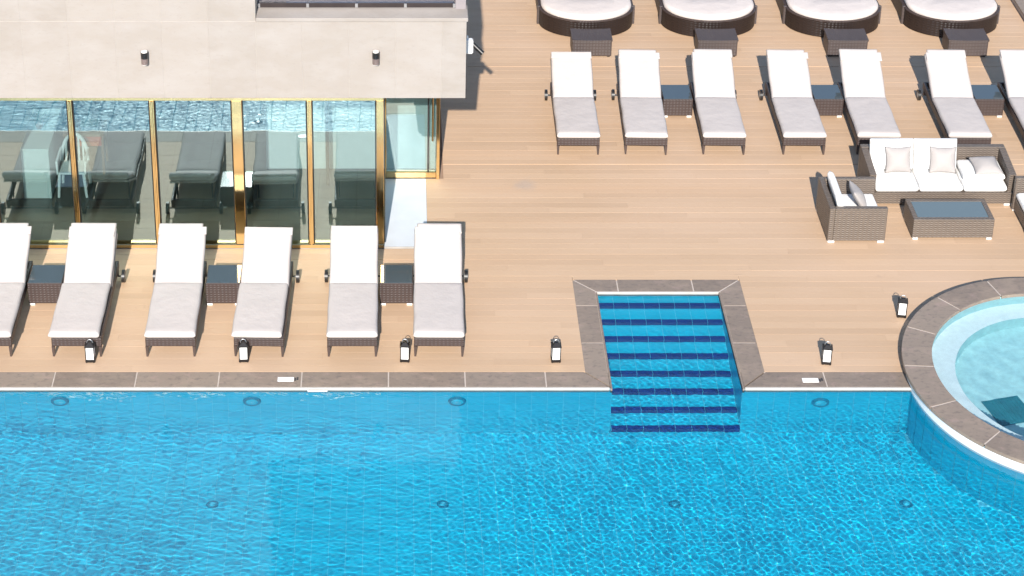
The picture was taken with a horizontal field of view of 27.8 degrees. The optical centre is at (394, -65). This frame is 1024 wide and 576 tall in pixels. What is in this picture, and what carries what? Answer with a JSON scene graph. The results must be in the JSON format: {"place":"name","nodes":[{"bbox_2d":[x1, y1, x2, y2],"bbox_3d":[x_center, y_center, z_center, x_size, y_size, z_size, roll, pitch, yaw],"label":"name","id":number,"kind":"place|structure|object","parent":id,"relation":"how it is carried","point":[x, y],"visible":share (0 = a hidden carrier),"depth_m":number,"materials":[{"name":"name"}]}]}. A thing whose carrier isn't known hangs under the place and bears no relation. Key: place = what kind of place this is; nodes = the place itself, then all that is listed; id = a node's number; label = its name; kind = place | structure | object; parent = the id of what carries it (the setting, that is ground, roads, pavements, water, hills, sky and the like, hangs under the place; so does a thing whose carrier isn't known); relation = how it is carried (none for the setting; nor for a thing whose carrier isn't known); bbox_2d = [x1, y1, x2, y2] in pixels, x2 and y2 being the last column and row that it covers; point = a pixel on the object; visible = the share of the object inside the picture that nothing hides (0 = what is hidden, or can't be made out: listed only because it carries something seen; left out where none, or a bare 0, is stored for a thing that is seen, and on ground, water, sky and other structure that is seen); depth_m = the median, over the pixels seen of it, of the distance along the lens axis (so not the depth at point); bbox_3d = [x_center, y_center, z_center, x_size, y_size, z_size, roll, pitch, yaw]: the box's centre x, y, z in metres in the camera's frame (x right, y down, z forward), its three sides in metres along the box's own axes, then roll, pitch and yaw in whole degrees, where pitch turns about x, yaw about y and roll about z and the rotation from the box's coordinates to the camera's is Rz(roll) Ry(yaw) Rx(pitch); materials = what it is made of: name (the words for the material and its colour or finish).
{"place":"outdoors","nodes":[
{"label":"outdoors","id":0,"kind":"place"},
{"bbox_2d":[0,0,1023,371],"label":"deck","id":1,"kind":"structure","parent":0,"point":[526,206],"depth_m":31.33,"materials":[{"name":"beige wood"}]},
{"bbox_2d":[0,223,32,356],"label":"sun lounger","id":2,"kind":"object","parent":1,"relation":"on","point":[15,263],"visible":0.94,"depth_m":29.61,"materials":[{"name":"white fabric"}]},
{"bbox_2d":[27,265,64,304],"bbox_3d":[-5.020,5.063,29.820,0.500,0.383,0.480,0,24,0],"label":"side table","id":3,"kind":"object","parent":1,"relation":"on","point":[44,283],"visible":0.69,"depth_m":29.63,"materials":[{"name":"brown wicker"}]},
{"bbox_2d":[48,223,125,356],"bbox_3d":[-4.395,5.018,29.332,0.884,0.864,2.121,0,24,0],"label":"sun lounger","id":4,"kind":"object","parent":1,"relation":"on","point":[82,307],"visible":1,"depth_m":29.44,"materials":[{"name":"white fabric"}]},
{"bbox_2d":[84,339,95,362],"bbox_3d":[-4.200,5.717,28.399,0.140,0.349,0.140,0,24,0],"label":"lantern","id":5,"kind":"object","parent":1,"relation":"on","point":[90,352],"visible":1,"depth_m":28.36,"materials":[{"name":"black glass"}]},
{"bbox_2d":[144,223,206,356],"bbox_3d":[-3.102,5.022,29.339,0.884,0.851,2.130,0,24,0],"label":"sun lounger","id":6,"kind":"object","parent":1,"relation":"on","point":[179,273],"visible":0.98,"depth_m":29.43,"materials":[{"name":"white fabric"}]},
{"bbox_2d":[206,265,241,304],"bbox_3d":[-2.462,5.063,29.820,0.500,0.383,0.480,0,24,0],"label":"side table","id":7,"kind":"object","parent":1,"relation":"on","point":[223,282],"visible":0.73,"depth_m":29.63,"materials":[{"name":"brown wicker"}]},
{"bbox_2d":[0,0,467,248],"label":"hotel building","id":8,"kind":"structure","parent":1,"relation":"on","point":[229,121],"depth_m":30.64,"materials":[{"name":"paint"}]},
{"bbox_2d":[20,101,64,197],"bbox_3d":[-5.600,3.412,32.883,0.450,0.897,1.574,0,24,0],"label":"counter","id":9,"kind":"object","parent":8,"relation":"on","point":[39,149],"visible":0.86,"depth_m":32.31,"materials":[{"name":"white"}]},
{"bbox_2d":[25,110,51,128],"bbox_3d":[-5.645,2.886,32.565,0.443,0.324,0.310,7,25,16],"label":"potted plant","id":10,"kind":"object","parent":9,"relation":"on","point":[39,121],"visible":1,"depth_m":32.54,"materials":[{"name":"green plant"}]},
{"bbox_2d":[55,133,91,197],"bbox_3d":[-5.060,3.612,32.434,0.490,0.899,0.530,0,24,0],"label":"plastic chair","id":11,"kind":"object","parent":8,"relation":"on","point":[65,167],"visible":0.88,"depth_m":32.47,"materials":[{"name":"white plastic"}]},
{"bbox_2d":[62,120,108,173],"bbox_3d":[-4.950,3.405,33.093,0.660,0.735,0.500,0,24,0],"label":"wooden table","id":12,"kind":"object","parent":8,"relation":"on","point":[93,139],"visible":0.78,"depth_m":32.82,"materials":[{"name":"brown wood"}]},
{"bbox_2d":[80,119,99,131],"bbox_3d":[-4.860,3.033,32.872,0.290,0.125,0.210,0,24,0],"label":"desk box","id":13,"kind":"object","parent":12,"relation":"on","point":[89,125],"visible":1,"depth_m":32.80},
{"bbox_2d":[141,50,147,65],"bbox_3d":[-3.595,1.754,29.602,0.104,0.215,0.130,0,24,0],"label":"wall lamp","id":14,"kind":"object","parent":8,"relation":"attached to","point":[144,57],"visible":1,"depth_m":29.55,"materials":[{"name":"black plastic"}]},
{"bbox_2d":[257,1,454,7],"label":"glass balustrade","id":15,"kind":"object","parent":8,"relation":"on","point":[356,4],"visible":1,"depth_m":29.70,"materials":[{"name":"glass"}]},
{"bbox_2d":[372,50,378,65],"bbox_3d":[-0.270,1.754,29.602,0.104,0.215,0.130,0,24,0],"label":"wall lamp","id":16,"kind":"object","parent":8,"relation":"attached to","point":[375,57],"visible":1,"depth_m":29.55,"materials":[{"name":"black plastic"}]},
{"bbox_2d":[384,98,435,177],"bbox_3d":[0.247,2.693,32.405,0.825,2.573,0.114,0,24,0],"label":"door","id":17,"kind":"structure","parent":8,"relation":"in","point":[427,173],"depth_m":32.88,"materials":[{"name":"gold metal"}]},
{"bbox_2d":[466,35,472,53],"bbox_3d":[1.097,1.619,30.573,0.135,0.285,0.080,0,24,0],"label":"junction box","id":18,"kind":"object","parent":8,"relation":"attached to","point":[469,45],"visible":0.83,"depth_m":30.54,"materials":[{"name":"white plastic"}]},
{"bbox_2d":[473,42,483,54],"bbox_3d":[1.179,1.682,30.615,0.320,0.182,0.118,4,24,10],"label":"security camera","id":19,"kind":"object","parent":8,"relation":"attached to","point":[478,49],"visible":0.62,"depth_m":30.58,"materials":[{"name":"white plastic"}]},
{"bbox_2d":[238,339,248,362],"bbox_3d":[-2.085,5.713,28.408,0.140,0.349,0.140,-1,24,-2],"label":"lantern","id":20,"kind":"object","parent":1,"relation":"on","point":[243,351],"visible":1,"depth_m":28.36,"materials":[{"name":"glass"}]},
{"bbox_2d":[231,227,299,356],"bbox_3d":[-1.855,5.048,29.330,0.884,0.813,2.094,1,24,1],"label":"sun lounger","id":21,"kind":"object","parent":1,"relation":"on","point":[261,309],"visible":0.98,"depth_m":29.39,"materials":[{"name":"white fabric"}]},
{"bbox_2d":[324,226,379,356],"bbox_3d":[-0.588,5.034,29.311,0.884,0.854,2.070,0,24,0],"label":"sun lounger","id":22,"kind":"object","parent":1,"relation":"on","point":[353,276],"visible":0.98,"depth_m":29.39,"materials":[{"name":"white fabric"}]},
{"bbox_2d":[380,265,412,304],"bbox_3d":[0.025,5.063,29.820,0.480,0.383,0.480,0,24,0],"label":"side table","id":23,"kind":"object","parent":1,"relation":"on","point":[396,283],"visible":0.99,"depth_m":29.63,"materials":[{"name":"brown wicker"}]},
{"bbox_2d":[400,339,409,362],"bbox_3d":[0.142,5.713,28.408,0.140,0.349,0.140,1,24,3],"label":"lantern","id":24,"kind":"object","parent":1,"relation":"on","point":[404,351],"visible":1,"depth_m":28.36,"materials":[{"name":"metal"}]},
{"bbox_2d":[413,223,467,356],"bbox_3d":[0.623,5.022,29.338,0.884,0.852,2.130,0,24,1],"label":"sun lounger","id":25,"kind":"object","parent":1,"relation":"on","point":[438,303],"visible":0.99,"depth_m":29.43,"materials":[{"name":"white fabric"}]},
{"bbox_2d":[550,339,561,362],"bbox_3d":[2.225,5.717,28.399,0.140,0.349,0.140,-1,24,-2],"label":"lantern","id":26,"kind":"object","parent":1,"relation":"on","point":[555,355],"visible":1,"depth_m":28.36,"materials":[{"name":"metal"}]},
{"bbox_2d":[544,52,600,154],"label":"sun lounger","id":27,"kind":"object","parent":1,"relation":"on","point":[572,94],"visible":1,"depth_m":34.47,"materials":[{"name":"white fabric"}]},
{"bbox_2d":[535,0,634,36],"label":"daybed","id":28,"kind":"object","parent":1,"relation":"on","point":[563,17],"visible":0.98,"depth_m":37.48,"materials":[{"name":"wicker"}]},
{"bbox_2d":[570,28,612,56],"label":"side table","id":29,"kind":"object","parent":1,"relation":"on","point":[596,42],"visible":0.92,"depth_m":36.68,"materials":[{"name":"wicker"}]},
{"bbox_2d":[611,49,667,154],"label":"sun lounger","id":30,"kind":"object","parent":1,"relation":"on","point":[638,94],"visible":0.98,"depth_m":34.51,"materials":[{"name":"white fabric"}]},
{"bbox_2d":[661,85,692,116],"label":"side table","id":31,"kind":"object","parent":1,"relation":"on","point":[677,100],"visible":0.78,"depth_m":34.68,"materials":[{"name":"brown wicker"}]},
{"bbox_2d":[655,0,756,36],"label":"daybed","id":32,"kind":"object","parent":1,"relation":"on","point":[685,17],"visible":0.97,"depth_m":37.49,"materials":[{"name":"wicker"}]},
{"bbox_2d":[694,28,738,56],"bbox_3d":[5.752,1.924,36.868,0.720,0.352,0.460,0,24,0],"label":"side table","id":33,"kind":"object","parent":1,"relation":"on","point":[716,38],"visible":0.84,"depth_m":36.68,"materials":[{"name":"wicker"}]},
{"bbox_2d":[690,49,746,154],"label":"sun lounger","id":34,"kind":"object","parent":1,"relation":"on","point":[715,103],"visible":0.99,"depth_m":34.50,"materials":[{"name":"white fabric"}]},
{"bbox_2d":[759,49,826,154],"bbox_3d":[6.681,2.761,34.389,0.884,0.851,2.130,0,24,1],"label":"sun lounger","id":35,"kind":"object","parent":1,"relation":"on","point":[788,94],"visible":1,"depth_m":34.50,"materials":[{"name":"white fabric"}]},
{"bbox_2d":[821,341,832,364],"bbox_3d":[5.955,5.738,28.353,0.140,0.349,0.140,3,24,7],"label":"lantern","id":36,"kind":"object","parent":1,"relation":"on","point":[826,356],"visible":1,"depth_m":28.31,"materials":[{"name":"metal"}]},
{"bbox_2d":[811,85,843,116],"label":"side table","id":37,"kind":"object","parent":1,"relation":"on","point":[828,100],"visible":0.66,"depth_m":34.68,"materials":[{"name":"brown wicker"}]},
{"bbox_2d":[776,0,881,36],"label":"daybed","id":38,"kind":"object","parent":1,"relation":"on","point":[813,17],"visible":1,"depth_m":37.49,"materials":[{"name":"wicker"}]},
{"bbox_2d":[823,28,868,56],"bbox_3d":[8.070,1.924,36.868,0.720,0.352,0.460,0,24,1],"label":"side table","id":39,"kind":"object","parent":1,"relation":"on","point":[834,40],"visible":0.9,"depth_m":36.70,"materials":[{"name":"wicker"}]},
{"bbox_2d":[816,171,887,242],"bbox_3d":[6.985,4.121,31.469,0.870,0.756,0.950,0,24,0],"label":"armchair","id":40,"kind":"object","parent":1,"relation":"on","point":[843,215],"visible":0.97,"depth_m":31.14,"materials":[{"name":"brown wicker"}]},
{"bbox_2d":[849,180,866,205],"bbox_3d":[7.072,3.972,31.375,0.157,0.424,0.420,-30,21,13],"label":"throw pillow","id":41,"kind":"object","parent":40,"relation":"on","point":[858,195],"visible":0.98,"depth_m":31.25,"materials":[{"name":"fabric"}]},
{"bbox_2d":[837,49,900,153],"bbox_3d":[7.905,2.757,34.382,0.884,0.863,2.121,1,24,1],"label":"sun lounger","id":42,"kind":"object","parent":1,"relation":"on","point":[868,111],"visible":0.94,"depth_m":34.58,"materials":[{"name":"white fabric"}]},
{"bbox_2d":[896,295,907,317],"bbox_3d":[7.245,5.280,29.375,0.140,0.349,0.140,4,24,9],"label":"lantern","id":43,"kind":"object","parent":1,"relation":"on","point":[901,311],"visible":1,"depth_m":29.33,"materials":[{"name":"metal"}]},
{"bbox_2d":[857,138,1016,204],"bbox_3d":[8.510,3.679,32.351,2.270,0.841,0.800,0,24,0],"label":"sofa","id":44,"kind":"object","parent":1,"relation":"on","point":[920,181],"visible":0.88,"depth_m":32.19,"materials":[{"name":"white fabric"}]},
{"bbox_2d":[885,146,911,172],"bbox_3d":[7.900,3.519,32.293,0.422,0.420,0.157,-1,1,-2],"label":"throw pillow","id":45,"kind":"object","parent":44,"relation":"on","point":[897,159],"visible":1,"depth_m":32.25,"materials":[{"name":"fabric"}]},
{"bbox_2d":[929,146,955,173],"bbox_3d":[8.599,3.523,32.293,0.422,0.420,0.162,1,0,3],"label":"throw pillow","id":46,"kind":"object","parent":44,"relation":"on","point":[942,159],"visible":1,"depth_m":32.25,"materials":[{"name":"fabric"}]},
{"bbox_2d":[968,156,1003,174],"bbox_3d":[9.255,3.590,32.232,0.444,0.162,0.440,-1,32,-3],"label":"throw pillow","id":47,"kind":"object","parent":44,"relation":"on","point":[985,164],"visible":1,"depth_m":32.13,"materials":[{"name":"fabric"}]},
{"bbox_2d":[891,0,999,36],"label":"daybed","id":48,"kind":"object","parent":1,"relation":"on","point":[932,17],"visible":0.98,"depth_m":37.50,"materials":[{"name":"wicker"}]},
{"bbox_2d":[903,199,994,239],"bbox_3d":[8.465,4.337,31.473,1.220,0.357,0.600,0,24,0],"label":"coffee table","id":49,"kind":"object","parent":1,"relation":"on","point":[948,218],"visible":1,"depth_m":31.24,"materials":[{"name":"brown wicker"}]},
{"bbox_2d":[916,49,992,143],"bbox_3d":[9.378,2.760,34.388,0.884,0.853,2.130,0,24,1],"label":"sun lounger","id":50,"kind":"object","parent":1,"relation":"on","point":[954,107],"visible":0.99,"depth_m":34.57,"materials":[{"name":"white fabric"}]},
{"bbox_2d":[942,28,989,56],"bbox_3d":[10.215,1.924,36.868,0.720,0.352,0.460,0,24,1],"label":"side table","id":51,"kind":"object","parent":1,"relation":"on","point":[972,42],"visible":0.92,"depth_m":36.69,"materials":[{"name":"wicker"}]},
{"bbox_2d":[971,85,1004,116],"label":"side table","id":52,"kind":"object","parent":1,"relation":"on","point":[989,100],"visible":0.69,"depth_m":34.68,"materials":[{"name":"brown wicker"}]},
{"bbox_2d":[997,50,1023,138],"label":"sun lounger","id":53,"kind":"object","parent":1,"relation":"on","point":[1012,69],"visible":0.91,"depth_m":34.79,"materials":[{"name":"white fabric"}]},
{"bbox_2d":[1010,0,1023,20],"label":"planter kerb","id":54,"kind":"structure","parent":1,"relation":"on","point":[1018,5],"depth_m":38.41,"materials":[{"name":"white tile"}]},
{"bbox_2d":[1011,176,1023,227],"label":"armchair","id":55,"kind":"object","parent":1,"relation":"on","point":[1017,205],"visible":1,"depth_m":31.80,"materials":[{"name":"brown wicker"}]},
{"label":"pool basin","id":56,"kind":"structure","parent":0,"visible":0},
{"bbox_2d":[0,280,910,390],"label":"pool coping","id":57,"kind":"object","parent":56,"relation":"on","point":[595,375],"visible":0.96,"depth_m":28.13,"materials":[{"name":"grey stone"}]},
{"bbox_2d":[278,377,297,380],"bbox_3d":[-1.454,6.053,28.074,0.282,0.010,0.093,0,24,0],"label":"depth marker","id":58,"kind":"object","parent":57,"relation":"on","point":[286,379],"visible":1,"depth_m":28.07,"materials":[{"name":"white plastic"}]},
{"bbox_2d":[308,390,326,391],"bbox_3d":[-1.045,6.183,27.888,0.270,0.052,0.021,0,24,0],"label":"edge plate","id":59,"kind":"object","parent":57,"relation":"attached to","point":[317,390],"visible":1,"depth_m":27.88,"materials":[{"name":"white plastic"}]},
{"bbox_2d":[802,378,822,381],"bbox_3d":[5.696,6.061,28.056,0.282,0.010,0.093,0,24,0],"label":"depth marker","id":60,"kind":"object","parent":57,"relation":"on","point":[811,380],"visible":1,"depth_m":28.05,"materials":[{"name":"white plastic"}]},
{"bbox_2d":[0,294,1023,575],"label":"water","id":61,"kind":"structure","parent":56,"relation":"in","point":[676,450],"depth_m":26.19,"materials":[{"name":"blue liquid"}]},
{"bbox_2d":[906,297,1023,472],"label":"spa basin","id":62,"kind":"object","parent":56,"relation":"in","point":[983,451],"visible":0.12,"depth_m":26.77,"materials":[{"name":"tile"}]},
{"bbox_2d":[901,278,1023,463],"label":"spa coping","id":63,"kind":"object","parent":62,"relation":"on","point":[929,320],"visible":1,"depth_m":28.16,"materials":[{"name":"grey stone"}]},
{"bbox_2d":[932,297,1023,440],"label":"spa water","id":64,"kind":"structure","parent":62,"relation":"in","point":[978,355],"depth_m":28.25,"materials":[{"name":"blue liquid"}]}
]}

